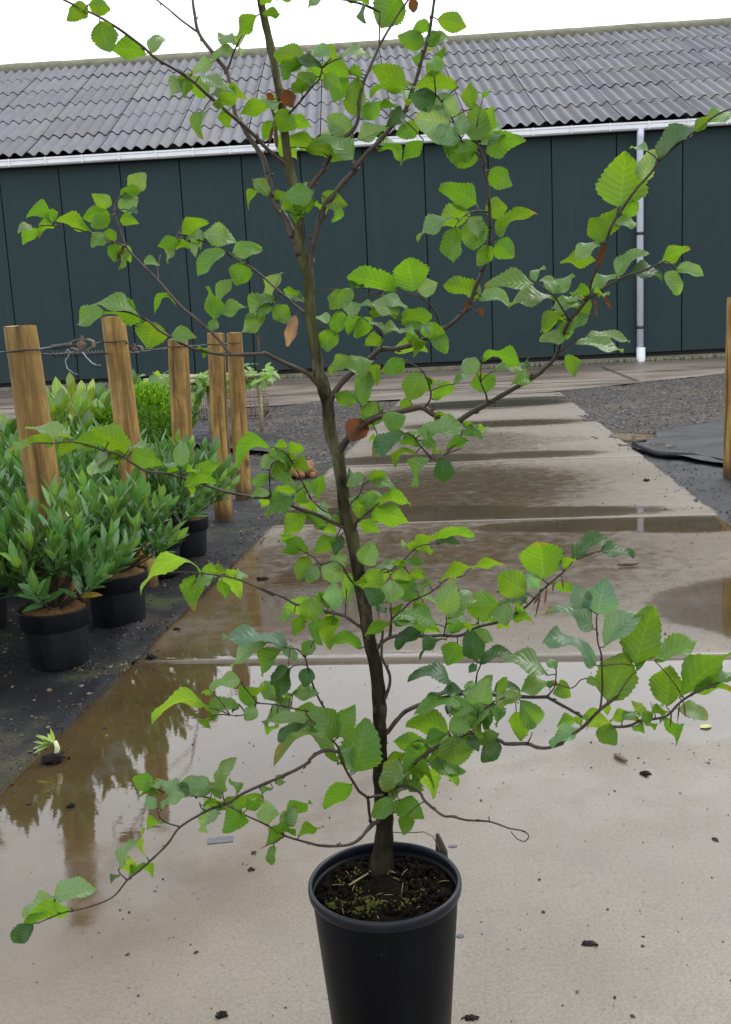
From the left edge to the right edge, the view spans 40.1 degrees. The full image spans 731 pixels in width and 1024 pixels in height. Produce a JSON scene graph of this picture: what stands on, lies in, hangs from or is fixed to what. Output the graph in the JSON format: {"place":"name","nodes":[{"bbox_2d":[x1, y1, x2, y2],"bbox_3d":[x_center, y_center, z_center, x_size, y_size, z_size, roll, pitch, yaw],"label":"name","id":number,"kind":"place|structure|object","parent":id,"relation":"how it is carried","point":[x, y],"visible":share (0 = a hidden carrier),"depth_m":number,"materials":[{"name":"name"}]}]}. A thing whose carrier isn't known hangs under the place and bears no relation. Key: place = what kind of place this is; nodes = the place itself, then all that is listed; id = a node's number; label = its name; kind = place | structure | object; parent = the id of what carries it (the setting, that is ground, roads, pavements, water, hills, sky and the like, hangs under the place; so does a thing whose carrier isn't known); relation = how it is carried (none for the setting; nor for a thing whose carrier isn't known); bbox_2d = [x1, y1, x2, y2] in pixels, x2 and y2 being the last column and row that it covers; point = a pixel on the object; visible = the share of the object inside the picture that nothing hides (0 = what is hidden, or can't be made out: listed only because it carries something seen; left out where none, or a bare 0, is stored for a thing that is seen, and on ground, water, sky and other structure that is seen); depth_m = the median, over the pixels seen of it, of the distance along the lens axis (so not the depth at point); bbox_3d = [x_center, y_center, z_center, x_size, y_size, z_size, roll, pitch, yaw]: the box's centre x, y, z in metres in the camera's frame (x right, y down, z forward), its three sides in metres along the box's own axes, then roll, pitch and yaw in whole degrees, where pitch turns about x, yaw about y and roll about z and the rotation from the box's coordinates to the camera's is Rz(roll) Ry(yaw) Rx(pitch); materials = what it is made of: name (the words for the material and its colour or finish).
{"place":"outdoors","nodes":[
{"label":"outdoors","id":0,"kind":"place"},
{"bbox_2d":[192,400,399,481],"bbox_3d":[-1.432,-1.107,13.504,4.450,0.072,9.800,-3,10,0],"label":"gravel bed","id":1,"kind":"object","parent":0,"point":[316,445],"visible":0.22,"depth_m":13.91,"materials":[{"name":"grey gravel"}]},
{"bbox_2d":[92,369,170,436],"bbox_3d":[-2.114,-0.749,8.852,0.811,1.024,0.828,3,12,29],"label":"broadleaf bush","id":2,"kind":"object","parent":1,"relation":"on","point":[100,390],"visible":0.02,"depth_m":8.77,"materials":[{"name":"green plant"}]},
{"bbox_2d":[141,376,205,427],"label":"broadleaf bush","id":3,"kind":"object","parent":1,"relation":"on","point":[196,401],"visible":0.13,"depth_m":10.37,"materials":[{"name":"green plant"}]},
{"bbox_2d":[196,394,207,419],"bbox_3d":[-2.773,-1.661,15.900,0.770,0.370,0.720,-3,10,0],"label":"wire crate","id":4,"kind":"object","parent":1,"relation":"on","point":[205,404],"visible":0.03,"depth_m":15.58,"materials":[{"name":"grey metal"}]},
{"bbox_2d":[139,362,279,431],"bbox_3d":[-2.001,-1.408,12.810,1.867,0.947,1.224,-3,10,0],"label":"shrub","id":5,"kind":"object","parent":1,"relation":"on","point":[263,379],"visible":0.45,"depth_m":12.73,"materials":[{"name":"green plant"}]},
{"bbox_2d":[193,424,275,451],"bbox_3d":[-1.673,-0.931,12.283,1.062,0.036,4.394,-4,10,-8],"label":"ground cloth","id":6,"kind":"object","parent":1,"relation":"on","point":[200,432],"visible":0.38,"depth_m":12.27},
{"bbox_2d":[227,393,269,419],"bbox_3d":[-1.972,-1.656,15.704,0.870,0.350,0.720,-3,10,0],"label":"wire crate","id":7,"kind":"object","parent":1,"relation":"on","point":[265,403],"visible":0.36,"depth_m":15.53,"materials":[{"name":"grey metal"}]},
{"bbox_2d":[0,377,704,664],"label":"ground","id":8,"kind":"structure","parent":0,"point":[477,395],"depth_m":19.08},
{"bbox_2d":[0,460,332,787],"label":"ground cloth","id":9,"kind":"object","parent":8,"relation":"on","point":[18,697],"visible":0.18,"depth_m":4.04,"materials":[{"name":"black fabric"}]},
{"bbox_2d":[0,417,16,449],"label":"broadleaf bush","id":10,"kind":"object","parent":9,"relation":"on","point":[13,425],"visible":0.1,"depth_m":7.71,"materials":[{"name":"green plant"}]},
{"bbox_2d":[0,448,16,476],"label":"potted shrub","id":11,"kind":"object","parent":9,"relation":"on","point":[2,463],"visible":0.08,"depth_m":5.34,"materials":[{"name":"green plant"}]},
{"bbox_2d":[0,420,18,464],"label":"potted shrub","id":12,"kind":"object","parent":9,"relation":"on","point":[7,440],"visible":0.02,"depth_m":5.99,"materials":[{"name":"green plant"}]},
{"bbox_2d":[0,503,38,594],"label":"potted shrub","id":13,"kind":"object","parent":9,"relation":"on","point":[8,570],"visible":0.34,"depth_m":3.71,"materials":[{"name":"green plant"}]},
{"bbox_2d":[0,467,60,629],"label":"potted shrub","id":14,"kind":"object","parent":9,"relation":"on","point":[3,612],"visible":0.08,"depth_m":4.46,"materials":[{"name":"green plant"}]},
{"bbox_2d":[3,324,76,601],"bbox_3d":[-1.264,-0.050,3.967,0.179,1.362,0.136,-3,10,0],"label":"fence post","id":15,"kind":"object","parent":9,"relation":"on","point":[29,392],"visible":0.49,"depth_m":3.86,"materials":[{"name":"brown wood"}]},
{"bbox_2d":[0,372,110,436],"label":"broadleaf bush","id":16,"kind":"object","parent":9,"relation":"on","point":[67,404],"visible":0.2,"depth_m":7.80,"materials":[{"name":"green plant"}]},
{"bbox_2d":[0,435,114,511],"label":"potted shrub","id":17,"kind":"object","parent":9,"relation":"on","point":[10,485],"visible":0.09,"depth_m":4.93,"materials":[{"name":"green plant"}]},
{"bbox_2d":[0,475,141,670],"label":"potted shrub","id":18,"kind":"object","parent":9,"relation":"on","point":[53,626],"visible":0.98,"depth_m":3.81,"materials":[{"name":"green plant"}]},
{"bbox_2d":[54,421,117,550],"bbox_3d":[-1.608,-0.103,5.599,0.798,0.826,0.891,-3,10,0],"label":"potted shrub","id":19,"kind":"object","parent":9,"relation":"on","point":[77,456],"visible":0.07,"depth_m":5.52,"materials":[{"name":"green plant"}]},
{"bbox_2d":[90,401,113,431],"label":"box bush","id":20,"kind":"object","parent":9,"relation":"on","point":[108,419],"visible":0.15,"depth_m":7.84,"materials":[{"name":"green plant"}]},
{"bbox_2d":[70,417,171,535],"bbox_3d":[-1.558,-0.207,6.211,0.852,0.809,0.769,-1,10,12],"label":"potted shrub","id":21,"kind":"object","parent":9,"relation":"on","point":[98,425],"depth_m":6.10,"materials":[{"name":"green plant"}]},
{"bbox_2d":[64,467,188,627],"bbox_3d":[-1.089,0.140,4.452,0.626,0.702,0.694,-10,12,-35],"label":"potted shrub","id":22,"kind":"object","parent":9,"relation":"on","point":[120,601],"visible":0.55,"depth_m":4.38,"materials":[{"name":"green plant"}]},
{"bbox_2d":[101,316,158,587],"bbox_3d":[-1.177,-0.270,5.035,0.165,1.409,0.129,-3,10,0],"label":"fence post","id":23,"kind":"object","parent":9,"relation":"on","point":[121,388],"visible":0.51,"depth_m":4.93,"materials":[{"name":"brown wood"}]},
{"bbox_2d":[0,340,241,357],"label":"fence wire","id":24,"kind":"object","parent":23,"relation":"attached to","point":[64,345],"visible":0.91,"depth_m":4.42,"materials":[{"name":"black metal"}]},
{"bbox_2d":[65,349,78,376],"bbox_3d":[-1.319,-0.666,4.491,0.056,0.127,0.016,-3,10,0],"label":"drip tube","id":25,"kind":"object","parent":24,"relation":"hanging from","point":[75,374],"visible":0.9,"depth_m":4.49,"materials":[{"name":"grey plastic"}]},
{"bbox_2d":[70,335,95,349],"bbox_3d":[-1.286,-0.768,4.545,0.111,0.066,0.060,-3,10,0],"label":"wire tensioner","id":26,"kind":"object","parent":24,"relation":"attached to","point":[81,343],"visible":0.94,"depth_m":4.53,"materials":[{"name":"grey metal"}]},
{"bbox_2d":[82,352,100,367],"bbox_3d":[-1.228,-0.681,4.490,0.081,0.079,0.016,-3,10,0],"label":"drip tube","id":27,"kind":"object","parent":24,"relation":"hanging from","point":[98,366],"visible":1,"depth_m":4.49,"materials":[{"name":"grey plastic"}]},
{"bbox_2d":[129,343,143,352],"bbox_3d":[-1.159,-0.821,5.024,0.082,0.049,0.060,-3,10,0],"label":"wire tensioner","id":28,"kind":"object","parent":24,"relation":"attached to","point":[133,349],"visible":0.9,"depth_m":5.01,"materials":[{"name":"grey metal"}]},
{"bbox_2d":[113,380,171,445],"bbox_3d":[-1.632,-0.719,7.585,0.552,0.570,0.559,-10,12,-35],"label":"box bush","id":29,"kind":"object","parent":9,"relation":"on","point":[148,395],"visible":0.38,"depth_m":7.43,"materials":[{"name":"green plant"}]},
{"bbox_2d":[85,429,226,577],"bbox_3d":[-1.126,-0.047,5.310,0.750,0.770,0.870,-3,10,0],"label":"potted shrub","id":30,"kind":"object","parent":9,"relation":"on","point":[193,505],"visible":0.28,"depth_m":5.24,"materials":[{"name":"green plant"}]},
{"bbox_2d":[168,339,193,500],"bbox_3d":[-1.126,-0.412,6.157,0.169,1.283,0.138,-3,10,0],"label":"fence post","id":31,"kind":"object","parent":9,"relation":"on","point":[180,392],"visible":0.43,"depth_m":6.05,"materials":[{"name":"brown wood"}]},
{"bbox_2d":[149,429,241,557],"bbox_3d":[-1.070,-0.111,5.750,0.761,0.734,0.662,-3,10,0],"label":"potted shrub","id":32,"kind":"object","parent":9,"relation":"on","point":[194,543],"visible":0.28,"depth_m":5.71,"materials":[{"name":"green plant"}]},
{"bbox_2d":[207,333,232,521],"bbox_3d":[-0.984,-0.543,6.759,0.158,1.315,0.124,-3,10,0],"label":"fence post","id":33,"kind":"object","parent":9,"relation":"on","point":[223,510],"visible":0.69,"depth_m":6.69,"materials":[{"name":"brown wood"}]},
{"bbox_2d":[226,332,251,499],"bbox_3d":[-0.965,-0.703,7.639,0.137,1.315,0.125,-3,10,0],"label":"fence post","id":34,"kind":"object","parent":9,"relation":"on","point":[239,426],"visible":0.77,"depth_m":7.57,"materials":[{"name":"brown wood"}]},
{"bbox_2d":[270,461,318,479],"bbox_3d":[-0.621,-0.371,8.887,0.444,0.256,0.468,-3,10,0],"label":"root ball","id":35,"kind":"object","parent":9,"relation":"on","point":[312,473],"visible":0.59,"depth_m":8.75,"materials":[{"name":"brown soil"}]},
{"bbox_2d":[0,453,730,781],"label":"soil litter","id":36,"kind":"object","parent":9,"relation":"on","point":[78,704],"visible":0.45,"depth_m":4.30,"materials":[{"name":"brown soil"}]},
{"bbox_2d":[0,358,724,418],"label":"road","id":37,"kind":"structure","parent":0,"point":[302,389],"depth_m":22.56,"materials":[{"name":"concrete"}]},
{"bbox_2d":[2,367,638,408],"bbox_3d":[-1.413,-2.848,23.112,15.464,0.001,6.702,-3,10,0],"label":"road joint","id":38,"kind":"object","parent":37,"relation":"on","point":[628,377],"visible":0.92,"depth_m":20.98,"materials":[{"name":"grey concrete"}]},
{"bbox_2d":[0,353,724,391],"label":"moss strip","id":39,"kind":"object","parent":37,"relation":"on","point":[612,360],"visible":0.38,"depth_m":28.86,"materials":[{"name":"green plant"}]},
{"bbox_2d":[0,17,730,391],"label":"shed","id":40,"kind":"structure","parent":37,"relation":"on","point":[578,109],"depth_m":28.88,"materials":[{"name":"green metal"}]},
{"bbox_2d":[0,392,730,1023],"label":"path","id":41,"kind":"structure","parent":0,"point":[578,862],"depth_m":2.61,"materials":[{"name":"concrete"}]},
{"bbox_2d":[33,728,69,764],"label":"seedling","id":42,"kind":"object","parent":41,"relation":"on","point":[55,756],"visible":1,"depth_m":2.93,"materials":[{"name":"green plant"}]},
{"bbox_2d":[66,802,74,808],"bbox_3d":[-0.782,0.779,2.658,0.025,0.020,0.019,-7,11,-24],"label":"soil clod","id":43,"kind":"object","parent":41,"relation":"on","point":[70,805],"visible":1,"depth_m":2.65,"materials":[{"name":"black soil"}]},
{"bbox_2d":[145,653,156,659],"bbox_3d":[-0.835,0.562,3.882,0.044,0.030,0.039,0,11,17],"label":"soil clod","id":44,"kind":"object","parent":41,"relation":"on","point":[150,656],"visible":1,"depth_m":3.88,"materials":[{"name":"black soil"}]},
{"bbox_2d":[207,836,232,843],"bbox_3d":[-0.354,0.801,2.442,0.064,0.005,0.028,-4,10,-6],"label":"plant label","id":45,"kind":"object","parent":41,"relation":"on","point":[224,839],"visible":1,"depth_m":2.44,"materials":[{"name":"white plastic"}]},
{"bbox_2d":[215,1010,227,1019],"bbox_3d":[-0.259,0.907,1.808,0.025,0.014,0.020,-3,10,0],"label":"soil clod","id":46,"kind":"object","parent":41,"relation":"on","point":[221,1014],"visible":1,"depth_m":1.80,"materials":[{"name":"soil"}]},
{"bbox_2d":[256,577,268,580],"bbox_3d":[-0.520,0.336,5.063,0.050,0.024,0.053,6,13,40],"label":"soil clod","id":47,"kind":"object","parent":41,"relation":"on","point":[261,578],"visible":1,"depth_m":5.05,"materials":[{"name":"black soil"}]},
{"bbox_2d":[0,396,730,1021],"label":"soil crumbs","id":48,"kind":"object","parent":41,"relation":"on","point":[388,698],"visible":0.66,"depth_m":3.12,"materials":[{"name":"black soil"}]},
{"bbox_2d":[10,0,730,1023],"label":"potted tree","id":49,"kind":"object","parent":41,"relation":"on","point":[384,904],"visible":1,"depth_m":1.53,"materials":[{"name":"plant"}]},
{"bbox_2d":[461,1014,479,1020],"bbox_3d":[0.185,0.893,1.768,0.034,0.008,0.015,-3,10,0],"label":"soil clod","id":50,"kind":"object","parent":41,"relation":"on","point":[471,1017],"visible":1,"depth_m":1.77,"materials":[{"name":"brown soil"}]},
{"bbox_2d":[581,940,597,947],"bbox_3d":[0.439,0.845,1.962,0.036,0.009,0.019,0,10,14],"label":"soil clod","id":51,"kind":"object","parent":41,"relation":"on","point":[587,943],"visible":1,"depth_m":1.96,"materials":[{"name":"soil"}]},
{"bbox_2d":[614,753,627,761],"bbox_3d":[0.706,0.680,2.776,0.016,0.013,0.054,-7,11,-21],"label":"stick","id":52,"kind":"object","parent":41,"relation":"on","point":[620,757],"visible":1,"depth_m":2.77,"materials":[{"name":"beige wood"}]},
{"bbox_2d":[617,562,638,565],"bbox_3d":[1.297,0.256,4.949,0.104,0.021,0.023,-2,10,3],"label":"stick","id":53,"kind":"object","parent":41,"relation":"on","point":[627,563],"visible":1,"depth_m":4.94,"materials":[{"name":"beige wood"}]},
{"bbox_2d":[639,770,651,776],"bbox_3d":[0.751,0.699,2.681,0.035,0.017,0.031,-8,11,-27],"label":"soil clod","id":54,"kind":"object","parent":41,"relation":"on","point":[645,773],"visible":1,"depth_m":2.68,"materials":[{"name":"black soil"}]},
{"bbox_2d":[700,724,711,727],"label":"fallen leaf","id":55,"kind":"object","parent":41,"relation":"on","point":[704,726],"visible":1,"depth_m":2.97,"materials":[{"name":"yellow plant"}]},
{"bbox_2d":[0,0,730,63],"label":"sky","id":56,"kind":"structure","parent":0,"point":[30,30],"materials":[{"name":"white"}]},
{"bbox_2d":[557,373,724,451],"bbox_3d":[5.467,-1.800,15.423,7.900,0.069,13.100,-3,10,0],"label":"gravel bed","id":57,"kind":"object","parent":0,"point":[626,403],"visible":0.69,"depth_m":14.32,"materials":[{"name":"grey gravel"}]},
{"bbox_2d":[195,373,723,476],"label":"gravel stones","id":58,"kind":"object","parent":57,"relation":"on","point":[558,391],"visible":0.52,"depth_m":14.45,"materials":[{"name":"grey gravel"}]},
{"bbox_2d":[591,430,656,441],"bbox_3d":[2.722,-0.790,10.536,0.679,0.086,0.857,-1,10,13],"label":"sand heap","id":59,"kind":"object","parent":57,"relation":"on","point":[639,436],"visible":0.78,"depth_m":10.39,"materials":[{"name":"beige sand"}]},
{"bbox_2d":[631,418,723,462],"bbox_3d":[4.122,-0.987,11.021,1.548,0.089,7.594,2,11,26],"label":"ground cloth","id":60,"kind":"object","parent":57,"relation":"on","point":[704,441],"visible":0.88,"depth_m":9.59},
{"bbox_2d":[638,452,730,523],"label":"gravel","id":61,"kind":"structure","parent":57,"relation":"on","point":[717,480],"depth_m":7.60,"materials":[{"name":"grey gravel"}]},
{"bbox_2d":[723,297,730,478],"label":"fence post","id":62,"kind":"object","parent":61,"relation":"on","point":[727,437],"visible":0.97,"depth_m":7.49,"materials":[{"name":"brown wood"}]}
]}

